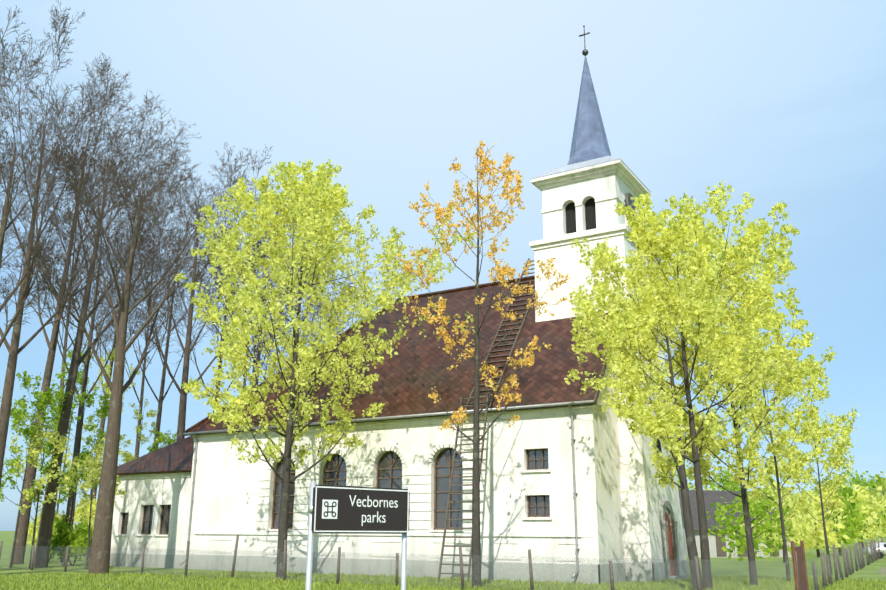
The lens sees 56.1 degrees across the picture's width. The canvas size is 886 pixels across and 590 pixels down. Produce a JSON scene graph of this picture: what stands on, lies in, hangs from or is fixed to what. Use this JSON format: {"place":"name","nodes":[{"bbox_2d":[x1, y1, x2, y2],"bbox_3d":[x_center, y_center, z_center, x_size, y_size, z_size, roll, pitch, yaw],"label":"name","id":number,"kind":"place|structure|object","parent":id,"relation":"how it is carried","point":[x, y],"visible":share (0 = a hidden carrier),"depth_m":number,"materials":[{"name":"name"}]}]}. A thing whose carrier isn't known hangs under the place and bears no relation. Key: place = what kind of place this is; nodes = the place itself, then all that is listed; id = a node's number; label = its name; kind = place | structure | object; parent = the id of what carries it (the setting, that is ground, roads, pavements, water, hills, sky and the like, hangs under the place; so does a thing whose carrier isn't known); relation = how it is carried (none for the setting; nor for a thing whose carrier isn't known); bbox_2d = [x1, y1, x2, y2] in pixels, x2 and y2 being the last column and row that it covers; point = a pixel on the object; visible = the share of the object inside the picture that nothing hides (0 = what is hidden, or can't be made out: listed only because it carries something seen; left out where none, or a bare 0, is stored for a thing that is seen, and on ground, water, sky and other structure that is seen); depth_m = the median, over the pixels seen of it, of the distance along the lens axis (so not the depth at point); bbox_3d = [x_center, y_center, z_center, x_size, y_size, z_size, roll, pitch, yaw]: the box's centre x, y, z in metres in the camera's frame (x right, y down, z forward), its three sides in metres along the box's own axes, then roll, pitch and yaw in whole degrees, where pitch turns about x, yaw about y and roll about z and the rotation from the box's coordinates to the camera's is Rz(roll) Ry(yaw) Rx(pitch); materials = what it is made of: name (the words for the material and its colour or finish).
{"place":"outdoors","nodes":[
{"label":"outdoors","id":0,"kind":"place"},
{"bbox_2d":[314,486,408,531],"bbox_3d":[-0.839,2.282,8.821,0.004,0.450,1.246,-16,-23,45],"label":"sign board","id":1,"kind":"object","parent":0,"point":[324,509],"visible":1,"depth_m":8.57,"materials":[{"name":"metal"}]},
{"bbox_2d":[194,414,581,563],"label":"nave wall","id":2,"kind":"structure","parent":0,"point":[228,492],"depth_m":43.20,"materials":[{"name":"paint"}]},
{"bbox_2d":[115,400,605,564],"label":"wall trim","id":3,"kind":"structure","parent":2,"relation":"attached to","point":[591,534],"depth_m":43.44,"materials":[{"name":"paint"}]},
{"bbox_2d":[187,279,670,432],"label":"church roof","id":4,"kind":"structure","parent":2,"relation":"on","point":[413,372],"depth_m":47.09,"materials":[{"name":"tile"}]},
{"bbox_2d":[185,275,534,432],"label":"ridge tiles","id":5,"kind":"object","parent":4,"relation":"on","point":[413,296],"visible":0.27,"depth_m":53.21,"materials":[{"name":"tile"}]},
{"bbox_2d":[0,545,794,589],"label":"fence net","id":6,"kind":"object","parent":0,"point":[59,563],"visible":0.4,"depth_m":34.49,"materials":[{"name":"metal"}]},
{"bbox_2d":[0,531,885,589],"bbox_3d":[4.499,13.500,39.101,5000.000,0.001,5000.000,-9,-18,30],"label":"ground","id":7,"kind":"structure","parent":0,"point":[866,572],"depth_m":51.28,"materials":[{"name":"green plant"}]},
{"bbox_2d":[1,372,75,567],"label":"young wood","id":8,"kind":"object","parent":7,"relation":"on","point":[16,529],"visible":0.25,"depth_m":52.52,"materials":[{"name":"brown wood"}]},
{"bbox_2d":[0,371,76,502],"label":"young leaves","id":9,"kind":"object","parent":8,"relation":"attached to","point":[48,396],"visible":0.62,"depth_m":53.37,"materials":[{"name":"plant"}]},
{"bbox_2d":[6,420,80,568],"bbox_3d":[-25.272,12.166,51.561,4.056,9.124,3.560,-2,-16,7],"label":"young wood","id":10,"kind":"object","parent":7,"relation":"on","point":[35,520],"visible":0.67,"depth_m":51.25,"materials":[{"name":"brown plant"}]},
{"bbox_2d":[10,416,82,513],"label":"young leaves","id":11,"kind":"object","parent":10,"relation":"attached to","point":[39,440],"visible":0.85,"depth_m":51.74,"materials":[{"name":"plant"}]},
{"bbox_2d":[0,6,99,346],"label":"bare tree","id":12,"kind":"object","parent":7,"relation":"on","point":[5,212],"visible":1,"depth_m":44.71,"materials":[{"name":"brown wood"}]},
{"bbox_2d":[0,0,133,486],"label":"bare tree","id":13,"kind":"object","parent":7,"relation":"on","point":[14,349],"visible":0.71,"depth_m":51.65,"materials":[{"name":"brown plant"}]},
{"bbox_2d":[52,527,82,565],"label":"branches","id":14,"kind":"object","parent":7,"relation":"on","point":[68,559],"visible":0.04,"depth_m":54.54,"materials":[{"name":"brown plant"}]},
{"bbox_2d":[50,516,93,560],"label":"leaves","id":15,"kind":"object","parent":14,"relation":"attached to","point":[69,537],"visible":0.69,"depth_m":54.45,"materials":[{"name":"plant"}]},
{"bbox_2d":[50,341,93,558],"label":"young wood","id":16,"kind":"object","parent":7,"relation":"on","point":[69,430],"visible":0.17,"depth_m":71.15,"materials":[{"name":"brown plant"}]},
{"bbox_2d":[38,340,102,478],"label":"young leaves","id":17,"kind":"object","parent":16,"relation":"attached to","point":[79,381],"visible":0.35,"depth_m":71.97,"materials":[{"name":"plant"}]},
{"bbox_2d":[3,117,143,413],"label":"bare tree","id":18,"kind":"object","parent":7,"relation":"on","point":[65,349],"visible":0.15,"depth_m":84.13,"materials":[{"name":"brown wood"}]},
{"bbox_2d":[44,389,108,565],"bbox_3d":[-24.464,12.035,55.704,3.596,11.653,5.164,-9,-18,30],"label":"young wood","id":19,"kind":"object","parent":7,"relation":"on","point":[72,507],"visible":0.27,"depth_m":56.02,"materials":[{"name":"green plant"}]},
{"bbox_2d":[37,385,122,505],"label":"young leaves","id":20,"kind":"object","parent":19,"relation":"attached to","point":[89,401],"visible":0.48,"depth_m":56.02,"materials":[{"name":"plant"}]},
{"bbox_2d":[2,152,170,561],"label":"bare tree","id":21,"kind":"object","parent":7,"relation":"on","point":[78,434],"visible":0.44,"depth_m":65.77,"materials":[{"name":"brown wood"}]},
{"bbox_2d":[0,55,199,563],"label":"bare tree","id":22,"kind":"object","parent":7,"relation":"on","point":[22,531],"visible":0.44,"depth_m":62.72,"materials":[{"name":"brown plant"}]},
{"bbox_2d":[75,442,124,569],"bbox_3d":[-21.253,12.606,50.367,3.185,7.658,3.516,-9,-18,30],"label":"young wood","id":23,"kind":"object","parent":7,"relation":"on","point":[87,553],"visible":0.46,"depth_m":50.16,"materials":[{"name":"brown plant"}]},
{"bbox_2d":[67,434,125,521],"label":"young leaves","id":24,"kind":"object","parent":23,"relation":"attached to","point":[92,463],"visible":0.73,"depth_m":50.43,"materials":[{"name":"plant"}]},
{"bbox_2d":[12,53,206,567],"bbox_3d":[-23.984,0.876,58.767,13.918,34.816,12.559,8,-18,-25],"label":"bare tree","id":25,"kind":"object","parent":7,"relation":"on","point":[44,537],"visible":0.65,"depth_m":57.63,"materials":[{"name":"brown plant"}]},
{"bbox_2d":[88,350,132,557],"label":"young wood","id":26,"kind":"object","parent":7,"relation":"on","point":[103,430],"visible":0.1,"depth_m":73.98,"materials":[{"name":"brown plant"}]},
{"bbox_2d":[77,348,141,487],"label":"young leaves","id":27,"kind":"object","parent":26,"relation":"attached to","point":[108,371],"visible":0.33,"depth_m":74.53,"materials":[{"name":"plant"}]},
{"bbox_2d":[38,152,183,555],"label":"bare tree","id":28,"kind":"object","parent":7,"relation":"on","point":[102,419],"visible":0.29,"depth_m":82.40,"materials":[{"name":"brown plant"}]},
{"bbox_2d":[32,124,219,574],"bbox_3d":[-18.784,2.458,47.641,10.489,25.730,9.713,6,-17,-18],"label":"bare tree","id":29,"kind":"object","parent":7,"relation":"on","point":[100,547],"visible":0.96,"depth_m":47.44,"materials":[{"name":"brown plant"}]},
{"bbox_2d":[122,400,161,460],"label":"young wood","id":30,"kind":"object","parent":7,"relation":"on","point":[140,434],"visible":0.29,"depth_m":67.05,"materials":[{"name":"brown plant"}]},
{"bbox_2d":[118,398,173,464],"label":"young leaves","id":31,"kind":"object","parent":30,"relation":"attached to","point":[127,456],"visible":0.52,"depth_m":67.22,"materials":[{"name":"plant"}]},
{"bbox_2d":[75,174,216,457],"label":"bare tree","id":32,"kind":"object","parent":7,"relation":"on","point":[141,406],"visible":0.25,"depth_m":96.16,"materials":[{"name":"brown plant"}]},
{"bbox_2d":[71,148,247,444],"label":"bare tree","id":33,"kind":"object","parent":7,"relation":"on","point":[159,414],"visible":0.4,"depth_m":76.55,"materials":[{"name":"brown plant"}]},
{"bbox_2d":[91,129,284,441],"bbox_3d":[-19.312,3.426,62.865,14.810,32.190,10.681,0,-16,0],"label":"bare tree","id":34,"kind":"object","parent":7,"relation":"on","point":[187,349],"visible":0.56,"depth_m":63.16,"materials":[{"name":"brown plant"}]},
{"bbox_2d":[154,150,287,412],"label":"bare tree","id":35,"kind":"object","parent":7,"relation":"on","point":[184,318],"visible":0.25,"depth_m":75.94,"materials":[{"name":"brown plant"}]},
{"bbox_2d":[182,200,310,388],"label":"bare tree","id":36,"kind":"object","parent":7,"relation":"on","point":[244,384],"visible":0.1,"depth_m":94.51,"materials":[{"name":"brown plant"}]},
{"bbox_2d":[200,154,340,386],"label":"bare tree","id":37,"kind":"object","parent":7,"relation":"on","point":[256,380],"visible":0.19,"depth_m":69.75,"materials":[{"name":"brown plant"}]},
{"bbox_2d":[281,248,362,355],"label":"bare tree","id":38,"kind":"object","parent":7,"relation":"on","point":[321,310],"visible":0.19,"depth_m":88.56,"materials":[{"name":"brown plant"}]},
{"bbox_2d":[173,159,476,577],"bbox_3d":[-7.455,3.698,43.080,12.498,20.930,15.984,14,-21,-40],"label":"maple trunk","id":39,"kind":"object","parent":7,"relation":"on","point":[288,435],"visible":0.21,"depth_m":42.28,"materials":[{"name":"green plant"}]},
{"bbox_2d":[305,482,409,589],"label":"sign posts","id":40,"kind":"object","parent":7,"relation":"on","point":[308,583],"visible":0.58,"depth_m":8.42,"materials":[{"name":"metal"}]},
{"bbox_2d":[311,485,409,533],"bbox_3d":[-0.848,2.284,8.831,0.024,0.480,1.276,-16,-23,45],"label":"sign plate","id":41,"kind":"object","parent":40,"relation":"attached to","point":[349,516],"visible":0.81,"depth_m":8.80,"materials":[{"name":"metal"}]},
{"bbox_2d":[349,495,397,525],"bbox_3d":[-0.742,2.313,8.905,0.664,0.313,0.002,15,-21,-41],"label":"sign text","id":42,"kind":"object","parent":41,"relation":"attached to","point":[368,500],"visible":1,"depth_m":8.89},
{"bbox_2d":[110,553,688,583],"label":"plinth","id":43,"kind":"structure","parent":7,"relation":"on","point":[429,563],"depth_m":42.80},
{"bbox_2d":[0,535,799,589],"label":"fence posts","id":44,"kind":"object","parent":7,"relation":"on","point":[460,559],"visible":0.67,"depth_m":37.01,"materials":[{"name":"wood"}]},
{"bbox_2d":[0,570,885,589],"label":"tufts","id":45,"kind":"object","parent":7,"relation":"on","point":[9,584],"visible":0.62,"depth_m":36.18,"materials":[{"name":"green plant"}]},
{"bbox_2d":[403,143,567,587],"bbox_3d":[1.434,3.188,38.359,7.956,19.395,7.948,-9,-18,30],"label":"tree trunk","id":46,"kind":"object","parent":7,"relation":"on","point":[476,541],"visible":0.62,"depth_m":36.65,"materials":[{"name":"brown plant"}]},
{"bbox_2d":[395,141,570,430],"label":"maple leaves","id":47,"kind":"object","parent":46,"relation":"attached to","point":[506,270],"visible":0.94,"depth_m":37.88,"materials":[{"name":"plant"}]},
{"bbox_2d":[438,258,534,581],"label":"ladders","id":48,"kind":"object","parent":7,"relation":"on","point":[484,429],"visible":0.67,"depth_m":41.89,"materials":[{"name":"brown wood"}]},
{"bbox_2d":[534,234,685,562],"bbox_3d":[9.090,6.189,46.198,6.000,18.000,6.000,-9,-18,30],"label":"tower shaft","id":49,"kind":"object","parent":7,"relation":"on","point":[643,497],"visible":0.12,"depth_m":43.09,"materials":[{"name":"paint"}]},
{"bbox_2d":[542,173,617,238],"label":"wall","id":50,"kind":"structure","parent":49,"relation":"attached to","point":[564,196],"depth_m":47.63,"materials":[{"name":"paint"}]},
{"bbox_2d":[532,156,647,188],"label":"tower tin roof","id":51,"kind":"structure","parent":50,"relation":"on","point":[580,165],"depth_m":48.23,"materials":[{"name":"metal"}]},
{"bbox_2d":[567,60,610,164],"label":"spire","id":52,"kind":"structure","parent":51,"relation":"on","point":[584,151],"depth_m":50.24,"materials":[{"name":"metal"}]},
{"bbox_2d":[569,56,610,157],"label":"spire seams","id":53,"kind":"object","parent":52,"relation":"attached to","point":[588,112],"visible":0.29,"depth_m":50.87,"materials":[{"name":"metal"}]},
{"bbox_2d":[565,198,595,233],"bbox_3d":[8.920,-4.396,49.359,3.600,3.370,3.600,-9,-18,30],"label":"belfry interior","id":54,"kind":"object","parent":49,"relation":"on","point":[590,214],"depth_m":47.81,"materials":[{"name":"black"}]},
{"bbox_2d":[529,159,654,259],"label":"tower cornice","id":55,"kind":"structure","parent":49,"relation":"attached to","point":[620,169],"depth_m":47.38,"materials":[{"name":"paint"}]},
{"bbox_2d":[615,174,639,227],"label":"wall","id":56,"kind":"structure","parent":49,"relation":"attached to","point":[623,189],"depth_m":47.38,"materials":[{"name":"paint"}]},
{"bbox_2d":[665,512,675,575],"bbox_3d":[11.598,12.774,42.720,0.107,3.150,1.350,-9,-18,30],"label":"tower door","id":57,"kind":"structure","parent":49,"relation":"in","point":[671,553],"depth_m":42.94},
{"bbox_2d":[598,352,623,563],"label":"nave walls","id":58,"kind":"structure","parent":7,"relation":"on","point":[611,484],"depth_m":40.71,"materials":[{"name":"paint"}]},
{"bbox_2d":[121,448,549,534],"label":"window frames","id":59,"kind":"structure","parent":58,"relation":"attached to","point":[391,478],"depth_m":45.09,"materials":[{"name":"wood"}]},
{"bbox_2d":[122,449,549,533],"bbox_3d":[-8.094,11.578,48.074,31.331,4.500,0.155,-9,-19,30],"label":"window glass","id":60,"kind":"object","parent":59,"relation":"in","point":[442,483],"visible":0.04,"depth_m":44.82,"materials":[{"name":"glass"}]},
{"bbox_2d":[180,400,593,577],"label":"downpipes","id":61,"kind":"object","parent":58,"relation":"attached to","point":[569,404],"visible":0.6,"depth_m":42.56,"materials":[{"name":"metal"}]},
{"bbox_2d":[185,336,613,435],"bbox_3d":[-2.826,3.572,50.267,27.670,9.024,7.080,-9,-18,30],"label":"rain gutter","id":62,"kind":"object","parent":58,"relation":"attached to","point":[598,390],"depth_m":41.75,"materials":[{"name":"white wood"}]},
{"bbox_2d":[568,287,780,589],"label":"maple trunk","id":63,"kind":"object","parent":7,"relation":"on","point":[689,529],"visible":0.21,"depth_m":34.34,"materials":[{"name":"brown plant"}]},
{"bbox_2d":[564,269,787,489],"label":"maple leaves","id":64,"kind":"object","parent":63,"relation":"attached to","point":[664,427],"visible":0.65,"depth_m":35.02,"materials":[{"name":"plant"}]},
{"bbox_2d":[660,501,688,579],"bbox_3d":[11.788,12.542,42.667,0.715,3.869,2.600,-9,-18,30],"label":"door surround","id":65,"kind":"object","parent":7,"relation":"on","point":[665,505],"visible":0.79,"depth_m":42.68,"materials":[{"name":"paint"}]},
{"bbox_2d":[575,193,814,589],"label":"maple trunk","id":66,"kind":"object","parent":7,"relation":"on","point":[704,540],"visible":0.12,"depth_m":35.48,"materials":[{"name":"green plant"}]},
{"bbox_2d":[568,179,819,451],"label":"maple leaves","id":67,"kind":"object","parent":66,"relation":"attached to","point":[668,251],"visible":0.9,"depth_m":35.95,"materials":[{"name":"plant"}]},
{"bbox_2d":[616,243,811,585],"bbox_3d":[13.245,5.588,39.365,8.506,15.446,9.481,-9,-18,30],"label":"tree trunk","id":68,"kind":"object","parent":7,"relation":"on","point":[749,538],"visible":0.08,"depth_m":37.64,"materials":[{"name":"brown plant"}]},
{"bbox_2d":[607,235,822,488],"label":"maple leaves","id":69,"kind":"object","parent":68,"relation":"attached to","point":[783,384],"visible":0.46,"depth_m":38.14,"materials":[{"name":"plant"}]},
{"bbox_2d":[681,515,791,557],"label":"barn walls","id":70,"kind":"structure","parent":7,"relation":"on","point":[712,545],"depth_m":81.39,"materials":[{"name":"paint"}]},
{"bbox_2d":[679,490,786,530],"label":"barn roof","id":71,"kind":"structure","parent":70,"relation":"on","point":[710,497],"depth_m":84.83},
{"bbox_2d":[706,488,795,561],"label":"bush leaves","id":72,"kind":"object","parent":7,"relation":"on","point":[755,522],"visible":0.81,"depth_m":62.28,"materials":[{"name":"plant"}]},
{"bbox_2d":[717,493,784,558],"bbox_3d":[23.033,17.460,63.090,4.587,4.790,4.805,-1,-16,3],"label":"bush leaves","id":73,"kind":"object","parent":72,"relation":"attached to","point":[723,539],"visible":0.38,"depth_m":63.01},
{"bbox_2d":[722,350,831,580],"bbox_3d":[16.322,8.316,41.482,5.051,11.392,5.439,1,-16,-4],"label":"tree trunk","id":74,"kind":"object","parent":7,"relation":"on","point":[778,489],"visible":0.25,"depth_m":40.89,"materials":[{"name":"brown plant"}]},
{"bbox_2d":[708,346,836,501],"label":"maple leaves","id":75,"kind":"object","parent":74,"relation":"attached to","point":[805,428],"visible":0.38,"depth_m":40.77,"materials":[{"name":"plant"}]},
{"bbox_2d":[761,501,794,562],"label":"bush wood","id":76,"kind":"object","parent":7,"relation":"on","point":[782,545],"visible":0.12,"depth_m":66.89,"materials":[{"name":"brown plant"}]},
{"bbox_2d":[733,478,825,555],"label":"bush leaves","id":77,"kind":"object","parent":76,"relation":"attached to","point":[799,529],"visible":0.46,"depth_m":66.69,"materials":[{"name":"plant"}]},
{"bbox_2d":[790,541,808,589],"bbox_3d":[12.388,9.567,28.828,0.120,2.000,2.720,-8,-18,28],"label":"wooden post","id":78,"kind":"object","parent":7,"relation":"on","point":[802,583],"depth_m":28.81,"materials":[{"name":"wood"}]},
{"bbox_2d":[805,508,826,557],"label":"tree","id":79,"kind":"object","parent":7,"relation":"on","point":[818,553],"visible":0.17,"depth_m":82.64,"materials":[{"name":"brown wood"}]},
{"bbox_2d":[787,490,849,550],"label":"tree leaves","id":80,"kind":"object","parent":79,"relation":"attached to","point":[832,535],"visible":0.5,"depth_m":82.42,"materials":[{"name":"plant"}]},
{"bbox_2d":[781,414,854,572],"bbox_3d":[21.704,11.511,48.398,4.555,9.097,4.891,-3,-16,12],"label":"tree trunk","id":81,"kind":"object","parent":7,"relation":"on","point":[824,528],"visible":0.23,"depth_m":47.97,"materials":[{"name":"brown wood"}]},
{"bbox_2d":[778,416,853,511],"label":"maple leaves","id":82,"kind":"object","parent":81,"relation":"attached to","point":[840,442],"visible":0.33,"depth_m":47.93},
{"bbox_2d":[770,406,862,515],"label":"maple leaves","id":83,"kind":"object","parent":81,"relation":"attached to","point":[835,461],"visible":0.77,"depth_m":48.23,"materials":[{"name":"plant"}]},
{"bbox_2d":[795,539,884,589],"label":"fence posts","id":84,"kind":"object","parent":7,"relation":"on","point":[861,556],"visible":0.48,"depth_m":45.12,"materials":[{"name":"wood"}]},
{"bbox_2d":[805,544,878,589],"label":"fence net","id":85,"kind":"object","parent":84,"relation":"attached to","point":[809,578],"visible":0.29,"depth_m":39.50,"materials":[{"name":"metal"}]},
{"bbox_2d":[833,498,851,555],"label":"tree","id":86,"kind":"object","parent":7,"relation":"on","point":[839,550],"visible":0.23,"depth_m":90.66,"materials":[{"name":"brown plant"}]},
{"bbox_2d":[802,481,870,548],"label":"tree leaves","id":87,"kind":"object","parent":86,"relation":"attached to","point":[856,513],"visible":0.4,"depth_m":90.54,"materials":[{"name":"plant"}]},
{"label":"annex walls","id":88,"kind":"object","parent":7,"relation":"on","visible":0},
{"bbox_2d":[100,436,193,474],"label":"annex roof","id":89,"kind":"structure","parent":88,"relation":"on","point":[176,457],"depth_m":56.12,"materials":[{"name":"tile"}]},
{"bbox_2d":[110,472,191,554],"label":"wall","id":90,"kind":"structure","parent":88,"relation":"attached to","point":[173,492],"depth_m":53.91,"materials":[{"name":"paint"}]},
{"bbox_3d":[-29.560,17.722,61.261,4.033,3.745,2.436,-9,-18,30],"label":"undergrowth wood","id":91,"kind":"object","parent":7,"relation":"on","visible":0},
{"bbox_2d":[26,505,69,547],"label":"leaves","id":92,"kind":"object","parent":91,"relation":"attached to","point":[30,528],"visible":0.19,"depth_m":60.69,"materials":[{"name":"plant"}]},
{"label":"undergrowth wood","id":93,"kind":"object","parent":7,"relation":"on","visible":0},
{"bbox_2d":[73,493,96,528],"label":"leaves","id":94,"kind":"object","parent":93,"relation":"attached to","point":[79,512],"visible":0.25,"depth_m":69.54,"materials":[{"name":"plant"}]},
{"bbox_3d":[-21.882,15.469,64.545,4.095,9.929,4.210,-9,-18,30],"label":"young wood","id":95,"kind":"object","parent":7,"relation":"on","visible":0},
{"bbox_2d":[144,431,176,454],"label":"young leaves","id":96,"kind":"object","parent":95,"relation":"attached to","point":[163,439],"visible":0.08,"depth_m":64.93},
{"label":"tree wood","id":97,"kind":"object","parent":7,"relation":"on","visible":0},
{"bbox_2d":[706,468,747,490],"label":"tree leaves","id":98,"kind":"object","parent":97,"relation":"attached to","point":[727,486],"visible":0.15,"depth_m":100.60,"materials":[{"name":"plant"}]},
{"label":"tree wood","id":99,"kind":"object","parent":7,"relation":"on","visible":0},
{"bbox_2d":[828,466,875,539],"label":"tree leaves","id":100,"kind":"object","parent":99,"relation":"attached to","point":[853,480],"visible":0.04,"depth_m":174.61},
{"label":"tree wood","id":101,"kind":"object","parent":7,"relation":"on","visible":0},
{"bbox_2d":[832,483,885,544],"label":"tree leaves","id":102,"kind":"object","parent":101,"relation":"attached to","point":[859,490],"visible":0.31,"depth_m":111.82,"materials":[{"name":"plant"}]},
{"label":"tree wood","id":103,"kind":"object","parent":7,"relation":"on","visible":0},
{"bbox_2d":[849,471,885,539],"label":"tree leaves","id":104,"kind":"object","parent":103,"relation":"attached to","point":[872,484],"visible":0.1,"depth_m":137.89,"materials":[{"name":"plant"}]},
{"bbox_2d":[0,0,885,530],"label":"sky","id":105,"kind":"structure","parent":0,"point":[774,100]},
{"bbox_2d":[715,535,778,556],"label":"barn doors","id":106,"kind":"structure","parent":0,"point":[720,544],"depth_m":81.23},
{"bbox_2d":[877,567,885,575],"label":"path","id":107,"kind":"structure","parent":0,"point":[882,571],"depth_m":52.07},
{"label":"tree wood","id":108,"kind":"object","parent":107,"relation":"on","visible":0},
{"bbox_2d":[865,474,885,540],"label":"tree leaves","id":109,"kind":"object","parent":108,"relation":"attached to","point":[875,515],"visible":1,"depth_m":76.22,"materials":[{"name":"plant"}]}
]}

